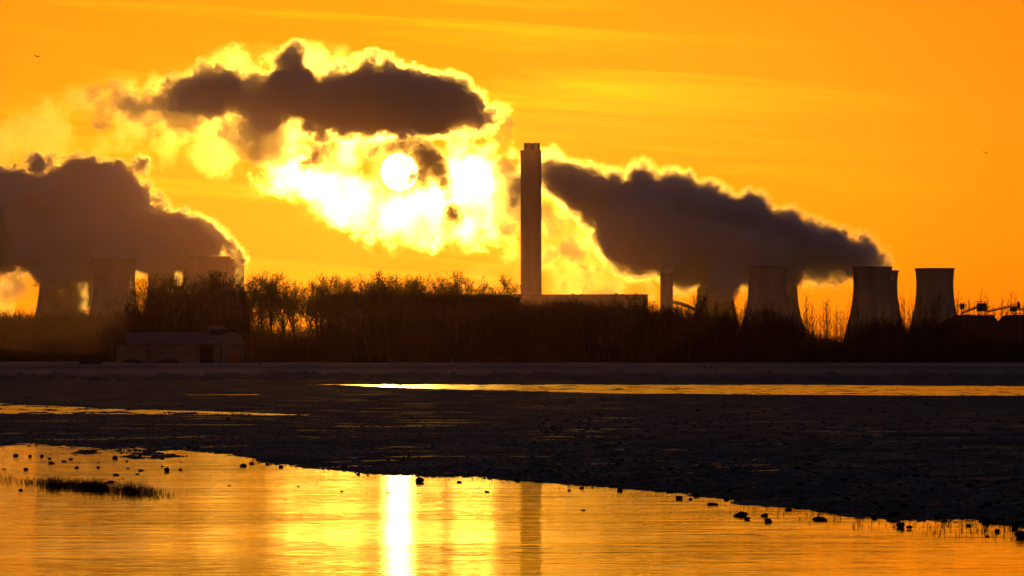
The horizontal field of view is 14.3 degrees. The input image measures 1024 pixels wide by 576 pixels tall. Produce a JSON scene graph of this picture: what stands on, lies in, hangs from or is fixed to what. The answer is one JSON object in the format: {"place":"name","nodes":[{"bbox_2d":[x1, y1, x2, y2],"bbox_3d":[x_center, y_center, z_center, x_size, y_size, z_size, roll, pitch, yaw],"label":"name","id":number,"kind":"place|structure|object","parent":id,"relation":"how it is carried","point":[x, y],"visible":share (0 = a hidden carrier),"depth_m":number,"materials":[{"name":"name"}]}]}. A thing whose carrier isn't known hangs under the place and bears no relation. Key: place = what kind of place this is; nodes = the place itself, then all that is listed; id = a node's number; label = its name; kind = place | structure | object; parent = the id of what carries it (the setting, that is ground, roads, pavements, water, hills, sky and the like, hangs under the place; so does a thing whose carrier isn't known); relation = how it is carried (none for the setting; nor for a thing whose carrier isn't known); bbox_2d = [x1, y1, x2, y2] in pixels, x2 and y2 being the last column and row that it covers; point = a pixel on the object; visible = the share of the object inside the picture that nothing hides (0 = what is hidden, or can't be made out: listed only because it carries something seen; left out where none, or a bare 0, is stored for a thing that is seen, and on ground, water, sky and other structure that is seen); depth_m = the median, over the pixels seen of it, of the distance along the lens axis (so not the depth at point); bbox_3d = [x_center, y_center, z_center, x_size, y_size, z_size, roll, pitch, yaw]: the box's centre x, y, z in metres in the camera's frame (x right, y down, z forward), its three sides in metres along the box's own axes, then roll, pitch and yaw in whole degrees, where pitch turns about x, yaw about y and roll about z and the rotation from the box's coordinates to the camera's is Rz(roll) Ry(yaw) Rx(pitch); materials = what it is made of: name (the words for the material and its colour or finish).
{"place":"outdoors","nodes":[
{"label":"outdoors","id":0,"kind":"place"},
{"bbox_2d":[0,471,180,499],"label":"grass","id":1,"kind":"structure","parent":0,"point":[94,485],"depth_m":50.87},
{"bbox_2d":[0,361,1023,524],"bbox_3d":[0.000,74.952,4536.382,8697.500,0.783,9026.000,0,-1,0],"label":"ground","id":2,"kind":"structure","parent":0,"point":[137,385],"depth_m":105.96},
{"bbox_2d":[0,347,14,361],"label":"hedge","id":3,"kind":"object","parent":2,"relation":"on","point":[6,355],"visible":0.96,"depth_m":880.54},
{"bbox_2d":[13,349,62,361],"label":"hedge","id":4,"kind":"object","parent":2,"relation":"on","point":[27,356],"visible":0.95,"depth_m":890.27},
{"bbox_2d":[35,260,83,318],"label":"cooling tower","id":5,"kind":"structure","parent":2,"relation":"on","point":[59,284],"depth_m":4993.06,"materials":[{"name":"concrete"}]},
{"bbox_2d":[0,302,163,351],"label":"distant woodland","id":6,"kind":"object","parent":2,"relation":"on","point":[19,332],"visible":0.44,"depth_m":2521.84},
{"bbox_2d":[61,352,106,361],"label":"hedge","id":7,"kind":"object","parent":2,"relation":"on","point":[72,357],"visible":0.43,"depth_m":900.33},
{"bbox_2d":[78,358,101,363],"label":"soil heap","id":8,"kind":"object","parent":2,"relation":"on","point":[90,361],"visible":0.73,"depth_m":658.69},
{"bbox_2d":[97,323,115,352],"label":"bare tree","id":9,"kind":"object","parent":2,"relation":"on","point":[102,340],"visible":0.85,"depth_m":804.15,"materials":[{"name":"brown plant"}]},
{"bbox_2d":[107,324,116,362],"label":"utility pole","id":10,"kind":"object","parent":2,"relation":"on","point":[111,326],"visible":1,"depth_m":789.83,"materials":[{"name":"brown wood"}]},
{"bbox_2d":[89,258,136,328],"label":"cooling tower","id":11,"kind":"structure","parent":2,"relation":"on","point":[111,275],"depth_m":4768.49,"materials":[{"name":"concrete"}]},
{"bbox_2d":[102,316,137,343],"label":"bare tree","id":12,"kind":"object","parent":2,"relation":"on","point":[118,329],"visible":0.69,"depth_m":814.32,"materials":[{"name":"brown plant"}]},
{"bbox_2d":[121,357,140,362],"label":"weed clump","id":13,"kind":"object","parent":2,"relation":"on","point":[130,360],"visible":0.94,"depth_m":760.83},
{"bbox_2d":[110,292,157,335],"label":"bare tree","id":14,"kind":"object","parent":2,"relation":"on","point":[130,311],"visible":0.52,"depth_m":838.72,"materials":[{"name":"brown plant"}]},
{"bbox_2d":[124,281,170,322],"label":"bare tree","id":15,"kind":"object","parent":2,"relation":"on","point":[138,300],"visible":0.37,"depth_m":845.96,"materials":[{"name":"brown plant"}]},
{"bbox_2d":[124,271,187,332],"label":"bare tree","id":16,"kind":"object","parent":2,"relation":"on","point":[158,294],"visible":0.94,"depth_m":812.45,"materials":[{"name":"brown plant"}]},
{"bbox_2d":[146,261,186,312],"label":"cooling tower","id":17,"kind":"structure","parent":2,"relation":"on","point":[161,268],"depth_m":5003.17,"materials":[{"name":"concrete"}]},
{"bbox_2d":[153,276,188,330],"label":"bare tree","id":18,"kind":"object","parent":2,"relation":"on","point":[177,301],"visible":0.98,"depth_m":811.52,"materials":[{"name":"brown plant"}]},
{"bbox_2d":[151,274,208,331],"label":"bare tree","id":19,"kind":"object","parent":2,"relation":"on","point":[192,293],"visible":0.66,"depth_m":826.72,"materials":[{"name":"brown plant"}]},
{"bbox_2d":[116,326,245,362],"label":"barn","id":20,"kind":"structure","parent":2,"relation":"on","point":[217,344],"depth_m":769.92,"materials":[{"name":"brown wood"}]},
{"bbox_2d":[199,345,213,362],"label":"doorway","id":21,"kind":"structure","parent":20,"relation":"in","point":[206,352],"depth_m":769.85,"materials":[{"name":"brown wood"}]},
{"bbox_2d":[166,278,228,324],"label":"bare tree","id":22,"kind":"object","parent":2,"relation":"on","point":[184,281],"visible":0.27,"depth_m":837.18,"materials":[{"name":"brown plant"}]},
{"bbox_2d":[184,269,232,330],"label":"bare tree","id":23,"kind":"object","parent":2,"relation":"on","point":[205,283],"visible":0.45,"depth_m":827.64,"materials":[{"name":"brown plant"}]},
{"bbox_2d":[185,256,233,321],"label":"cooling tower","id":24,"kind":"structure","parent":2,"relation":"on","point":[199,265],"depth_m":4754.53,"materials":[{"name":"concrete"}]},
{"bbox_2d":[205,269,235,325],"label":"bare tree","id":25,"kind":"object","parent":2,"relation":"on","point":[222,311],"visible":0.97,"depth_m":807.15,"materials":[{"name":"brown plant"}]},
{"bbox_2d":[200,273,260,324],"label":"bare tree","id":26,"kind":"object","parent":2,"relation":"on","point":[235,298],"visible":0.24,"depth_m":843.16,"materials":[{"name":"brown plant"}]},
{"bbox_2d":[229,259,245,325],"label":"cooling tower","id":27,"kind":"structure","parent":2,"relation":"on","point":[236,266],"depth_m":4977.23,"materials":[{"name":"concrete"}]},
{"bbox_2d":[223,273,254,331],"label":"bare tree","id":28,"kind":"object","parent":2,"relation":"on","point":[236,315],"visible":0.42,"depth_m":834.51,"materials":[{"name":"brown plant"}]},
{"bbox_2d":[197,271,289,361],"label":"bare tree","id":29,"kind":"object","parent":2,"relation":"on","point":[265,303],"visible":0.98,"depth_m":809.63,"materials":[{"name":"brown plant"}]},
{"bbox_2d":[242,270,287,349],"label":"bare tree","id":30,"kind":"object","parent":2,"relation":"on","point":[265,297],"visible":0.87,"depth_m":814.38,"materials":[{"name":"brown plant"}]},
{"bbox_2d":[241,272,292,334],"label":"bare tree","id":31,"kind":"object","parent":2,"relation":"on","point":[279,281],"visible":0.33,"depth_m":843.24,"materials":[{"name":"brown plant"}]},
{"bbox_2d":[246,276,298,353],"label":"bare tree","id":32,"kind":"object","parent":2,"relation":"on","point":[288,299],"visible":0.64,"depth_m":819.82,"materials":[{"name":"brown plant"}]},
{"bbox_2d":[277,285,306,328],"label":"bare tree","id":33,"kind":"object","parent":2,"relation":"on","point":[294,304],"visible":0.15,"depth_m":866.44,"materials":[{"name":"brown plant"}]},
{"bbox_2d":[283,280,304,339],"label":"bare tree","id":34,"kind":"object","parent":2,"relation":"on","point":[293,315],"visible":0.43,"depth_m":833.07,"materials":[{"name":"brown plant"}]},
{"bbox_2d":[285,281,342,359],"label":"bare tree","id":35,"kind":"object","parent":2,"relation":"on","point":[307,309],"visible":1,"depth_m":806.88,"materials":[{"name":"brown plant"}]},
{"bbox_2d":[298,276,332,333],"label":"bare tree","id":36,"kind":"object","parent":2,"relation":"on","point":[309,289],"visible":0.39,"depth_m":838.98,"materials":[{"name":"brown plant"}]},
{"bbox_2d":[286,286,353,330],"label":"bare tree","id":37,"kind":"object","parent":2,"relation":"on","point":[317,309],"visible":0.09,"depth_m":861.55,"materials":[{"name":"brown plant"}]},
{"bbox_2d":[301,287,355,327],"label":"bare tree","id":38,"kind":"object","parent":2,"relation":"on","point":[330,314],"visible":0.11,"depth_m":864.38,"materials":[{"name":"brown plant"}]},
{"bbox_2d":[313,273,361,361],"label":"bare tree","id":39,"kind":"object","parent":2,"relation":"on","point":[343,299],"visible":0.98,"depth_m":807.36,"materials":[{"name":"brown plant"}]},
{"bbox_2d":[316,269,389,327],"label":"bare tree","id":40,"kind":"object","parent":2,"relation":"on","point":[346,317],"visible":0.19,"depth_m":846.35,"materials":[{"name":"brown plant"}]},
{"bbox_2d":[313,272,393,357],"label":"bare tree","id":41,"kind":"object","parent":2,"relation":"on","point":[356,283],"visible":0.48,"depth_m":818.18,"materials":[{"name":"brown plant"}]},
{"bbox_2d":[342,273,400,361],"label":"bare tree","id":42,"kind":"object","parent":2,"relation":"on","point":[369,305],"visible":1,"depth_m":806.55,"materials":[{"name":"brown plant"}]},
{"bbox_2d":[364,272,401,330],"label":"bare tree","id":43,"kind":"object","parent":2,"relation":"on","point":[380,300],"visible":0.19,"depth_m":842.37,"materials":[{"name":"brown plant"}]},
{"bbox_2d":[369,270,427,355],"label":"bare tree","id":44,"kind":"object","parent":2,"relation":"on","point":[395,297],"visible":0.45,"depth_m":821.80,"materials":[{"name":"brown plant"}]},
{"bbox_2d":[378,274,423,360],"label":"bare tree","id":45,"kind":"object","parent":2,"relation":"on","point":[395,280],"visible":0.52,"depth_m":824.73,"materials":[{"name":"brown plant"}]},
{"bbox_2d":[388,271,453,326],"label":"bare tree","id":46,"kind":"object","parent":2,"relation":"on","point":[436,292],"visible":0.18,"depth_m":837.41,"materials":[{"name":"brown plant"}]},
{"bbox_2d":[396,273,463,361],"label":"bare tree","id":47,"kind":"object","parent":2,"relation":"on","point":[421,285],"visible":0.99,"depth_m":812.19,"materials":[{"name":"brown plant"}]},
{"bbox_2d":[393,275,481,360],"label":"bare tree","id":48,"kind":"object","parent":2,"relation":"on","point":[439,304],"visible":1,"depth_m":813.55,"materials":[{"name":"brown plant"}]},
{"bbox_2d":[428,279,458,361],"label":"bare tree","id":49,"kind":"object","parent":2,"relation":"on","point":[446,295],"visible":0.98,"depth_m":814.02,"materials":[{"name":"brown plant"}]},
{"bbox_2d":[444,270,464,352],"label":"bare tree","id":50,"kind":"object","parent":2,"relation":"on","point":[455,307],"visible":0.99,"depth_m":808.02,"materials":[{"name":"brown plant"}]},
{"bbox_2d":[442,275,504,355],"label":"bare tree","id":51,"kind":"object","parent":2,"relation":"on","point":[476,297],"visible":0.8,"depth_m":817.45,"materials":[{"name":"brown plant"}]},
{"bbox_2d":[422,270,536,335],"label":"bare tree","id":52,"kind":"object","parent":2,"relation":"on","point":[466,281],"visible":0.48,"depth_m":825.95,"materials":[{"name":"brown plant"}]},
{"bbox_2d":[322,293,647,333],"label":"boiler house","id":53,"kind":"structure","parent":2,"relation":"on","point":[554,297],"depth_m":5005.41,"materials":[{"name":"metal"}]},
{"bbox_2d":[477,275,520,346],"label":"bare tree","id":54,"kind":"object","parent":2,"relation":"on","point":[509,291],"visible":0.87,"depth_m":818.65,"materials":[{"name":"brown plant"}]},
{"bbox_2d":[487,291,521,351],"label":"bare tree","id":55,"kind":"object","parent":2,"relation":"on","point":[512,314],"visible":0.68,"depth_m":822.90,"materials":[{"name":"brown plant"}]},
{"bbox_2d":[0,395,1023,526],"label":"earth crumbs","id":56,"kind":"object","parent":2,"relation":"on","point":[821,504],"visible":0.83,"depth_m":58.09,"materials":[{"name":"soil"}]},
{"bbox_2d":[0,384,1023,414],"bbox_3d":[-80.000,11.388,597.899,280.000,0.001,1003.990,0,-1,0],"label":"water","id":57,"kind":"structure","parent":2,"relation":"on","point":[918,390],"depth_m":190.82,"materials":[{"name":"orange"}]},
{"bbox_2d":[1,397,1023,520],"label":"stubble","id":58,"kind":"object","parent":2,"relation":"on","point":[557,449],"visible":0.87,"depth_m":70.66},
{"bbox_2d":[510,294,530,354],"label":"bare tree","id":59,"kind":"object","parent":2,"relation":"on","point":[520,310],"visible":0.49,"depth_m":824.83,"materials":[{"name":"brown plant"}]},
{"bbox_2d":[520,143,541,293],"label":"chimney","id":60,"kind":"object","parent":2,"relation":"on","point":[531,207],"visible":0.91,"depth_m":5009.86,"materials":[{"name":"concrete"}]},
{"bbox_2d":[86,292,1023,362],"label":"undergrowth","id":61,"kind":"object","parent":2,"relation":"on","point":[384,345],"visible":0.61,"depth_m":806.30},
{"bbox_2d":[532,299,579,349],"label":"scrub tree","id":62,"kind":"object","parent":2,"relation":"on","point":[557,317],"visible":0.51,"depth_m":814.07,"materials":[{"name":"brown plant"}]},
{"bbox_2d":[555,300,600,359],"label":"scrub tree","id":63,"kind":"object","parent":2,"relation":"on","point":[574,321],"visible":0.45,"depth_m":814.69,"materials":[{"name":"brown plant"}]},
{"bbox_2d":[556,296,612,349],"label":"scrub tree","id":64,"kind":"object","parent":2,"relation":"on","point":[574,301],"visible":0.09,"depth_m":831.84,"materials":[{"name":"brown plant"}]},
{"bbox_2d":[586,292,648,358],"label":"scrub tree","id":65,"kind":"object","parent":2,"relation":"on","point":[619,311],"visible":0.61,"depth_m":811.62,"materials":[{"name":"brown plant"}]},
{"bbox_2d":[615,297,650,361],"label":"scrub tree","id":66,"kind":"object","parent":2,"relation":"on","point":[636,317],"visible":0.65,"depth_m":811.49,"materials":[{"name":"brown plant"}]},
{"bbox_2d":[632,307,668,358],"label":"scrub tree","id":67,"kind":"object","parent":2,"relation":"on","point":[650,321],"visible":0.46,"depth_m":814.66,"materials":[{"name":"brown plant"}]},
{"bbox_2d":[660,267,672,312],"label":"short chimney","id":68,"kind":"object","parent":2,"relation":"on","point":[666,284],"visible":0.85,"depth_m":5053.87,"materials":[{"name":"concrete"}]},
{"bbox_2d":[644,310,692,361],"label":"scrub tree","id":69,"kind":"object","parent":2,"relation":"on","point":[660,328],"visible":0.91,"depth_m":805.37,"materials":[{"name":"brown plant"}]},
{"bbox_2d":[664,307,679,361],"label":"scrub tree","id":70,"kind":"object","parent":2,"relation":"on","point":[670,312],"visible":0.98,"depth_m":803.34,"materials":[{"name":"brown plant"}]},
{"bbox_2d":[667,304,687,362],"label":"scrub tree","id":71,"kind":"object","parent":2,"relation":"on","point":[674,315],"visible":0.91,"depth_m":801.62,"materials":[{"name":"brown plant"}]},
{"bbox_2d":[676,304,684,362],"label":"bare sapling","id":72,"kind":"object","parent":2,"relation":"on","point":[681,331],"visible":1,"depth_m":792.21,"materials":[{"name":"brown plant"}]},
{"bbox_2d":[653,300,714,320],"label":"scrub tree","id":73,"kind":"object","parent":2,"relation":"on","point":[687,310],"visible":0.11,"depth_m":858.10,"materials":[{"name":"brown plant"}]},
{"bbox_2d":[673,300,695,310],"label":"conveyor","id":74,"kind":"object","parent":2,"relation":"on","point":[678,302],"visible":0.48,"depth_m":5077.83,"materials":[{"name":"metal"}]},
{"bbox_2d":[668,303,711,361],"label":"scrub tree","id":75,"kind":"object","parent":2,"relation":"on","point":[695,320],"visible":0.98,"depth_m":799.71,"materials":[{"name":"brown plant"}]},
{"bbox_2d":[689,294,710,353],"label":"scrub tree","id":76,"kind":"object","parent":2,"relation":"on","point":[702,302],"visible":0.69,"depth_m":811.11,"materials":[{"name":"brown plant"}]},
{"bbox_2d":[701,305,709,361],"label":"bare sapling","id":77,"kind":"object","parent":2,"relation":"on","point":[705,341],"visible":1,"depth_m":800.60,"materials":[{"name":"brown plant"}]},
{"bbox_2d":[695,273,736,322],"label":"cooling tower","id":78,"kind":"structure","parent":2,"relation":"on","point":[715,287],"depth_m":5428.35,"materials":[{"name":"concrete"}]},
{"bbox_2d":[744,266,790,331],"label":"cooling tower","id":79,"kind":"structure","parent":2,"relation":"on","point":[767,284],"depth_m":5228.81,"materials":[{"name":"concrete"}]},
{"bbox_2d":[787,271,801,328],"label":"cooling tower","id":80,"kind":"structure","parent":2,"relation":"on","point":[792,282],"depth_m":5450.96,"materials":[{"name":"concrete"}]},
{"bbox_2d":[799,310,806,362],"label":"bare sapling","id":81,"kind":"object","parent":2,"relation":"on","point":[804,332],"visible":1,"depth_m":792.81,"materials":[{"name":"brown plant"}]},
{"bbox_2d":[800,294,814,362],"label":"bare sapling","id":82,"kind":"object","parent":2,"relation":"on","point":[807,330],"visible":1,"depth_m":794.65,"materials":[{"name":"brown plant"}]},
{"bbox_2d":[821,298,830,361],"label":"bare sapling","id":83,"kind":"object","parent":2,"relation":"on","point":[827,332],"visible":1,"depth_m":806.07,"materials":[{"name":"brown plant"}]},
{"bbox_2d":[847,294,860,362],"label":"bare sapling","id":84,"kind":"object","parent":2,"relation":"on","point":[853,329],"visible":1,"depth_m":791.93,"materials":[{"name":"brown plant"}]},
{"bbox_2d":[845,266,896,336],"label":"cooling tower","id":85,"kind":"structure","parent":2,"relation":"on","point":[871,287],"depth_m":5268.21,"materials":[{"name":"concrete"}]},
{"bbox_2d":[891,270,903,328],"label":"cooling tower","id":86,"kind":"structure","parent":2,"relation":"on","point":[894,281],"depth_m":5413.98,"materials":[{"name":"concrete"}]},
{"bbox_2d":[895,311,904,360],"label":"bare sapling","id":87,"kind":"object","parent":2,"relation":"on","point":[898,336],"visible":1,"depth_m":795.44,"materials":[{"name":"brown plant"}]},
{"bbox_2d":[916,297,923,361],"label":"bare sapling","id":88,"kind":"object","parent":2,"relation":"on","point":[920,304],"visible":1,"depth_m":804.50,"materials":[{"name":"brown plant"}]},
{"bbox_2d":[920,304,930,361],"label":"bare sapling","id":89,"kind":"object","parent":2,"relation":"on","point":[925,324],"visible":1,"depth_m":804.69,"materials":[{"name":"brown plant"}]},
{"bbox_2d":[910,268,956,329],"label":"cooling tower","id":90,"kind":"structure","parent":2,"relation":"on","point":[930,282],"depth_m":5458.23,"materials":[{"name":"concrete"}]},
{"bbox_2d":[933,290,944,329],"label":"bare sapling","id":91,"kind":"object","parent":2,"relation":"on","point":[939,309],"visible":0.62,"depth_m":848.54,"materials":[{"name":"brown plant"}]},
{"bbox_2d":[951,302,966,360],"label":"bare sapling","id":92,"kind":"object","parent":2,"relation":"on","point":[960,340],"visible":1,"depth_m":801.32,"materials":[{"name":"brown plant"}]},
{"bbox_2d":[935,314,1001,342],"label":"coal heap","id":93,"kind":"object","parent":2,"relation":"on","point":[981,325],"visible":0.21,"depth_m":3037.32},
{"bbox_2d":[968,308,977,354],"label":"bare sapling","id":94,"kind":"object","parent":2,"relation":"on","point":[972,326],"visible":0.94,"depth_m":815.42,"materials":[{"name":"brown plant"}]},
{"bbox_2d":[974,290,985,338],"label":"bare sapling","id":95,"kind":"object","parent":2,"relation":"on","point":[979,311],"visible":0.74,"depth_m":856.40,"materials":[{"name":"brown plant"}]},
{"bbox_2d":[956,301,1023,339],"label":"coal conveyor","id":96,"kind":"object","parent":2,"relation":"on","point":[984,308],"visible":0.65,"depth_m":2999.17,"materials":[{"name":"metal"}]},
{"bbox_2d":[991,308,997,361],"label":"bare sapling","id":97,"kind":"object","parent":2,"relation":"on","point":[994,335],"visible":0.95,"depth_m":802.61,"materials":[{"name":"brown plant"}]},
{"bbox_2d":[999,296,1007,362],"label":"bare sapling","id":98,"kind":"object","parent":2,"relation":"on","point":[1002,325],"visible":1,"depth_m":794.27,"materials":[{"name":"brown plant"}]},
{"bbox_2d":[1004,289,1015,344],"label":"bare sapling","id":99,"kind":"object","parent":2,"relation":"on","point":[1010,318],"visible":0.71,"depth_m":847.34,"materials":[{"name":"brown plant"}]},
{"bbox_2d":[999,315,1023,342],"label":"coal heap","id":100,"kind":"object","parent":2,"relation":"on","point":[1000,322],"visible":0.11,"depth_m":3033.81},
{"bbox_2d":[1009,300,1020,358],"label":"bare sapling","id":101,"kind":"object","parent":2,"relation":"on","point":[1015,317],"visible":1,"depth_m":811.67,"materials":[{"name":"brown plant"}]},
{"bbox_2d":[0,443,1023,575],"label":"water","id":102,"kind":"structure","parent":0,"point":[254,520],"depth_m":39.35,"materials":[{"name":"orange liquid"}]},
{"bbox_2d":[0,0,1023,339],"label":"sky","id":103,"kind":"structure","parent":0,"point":[302,140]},
{"bbox_2d":[2,449,1022,539],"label":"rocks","id":104,"kind":"object","parent":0,"point":[960,522],"visible":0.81,"depth_m":40.88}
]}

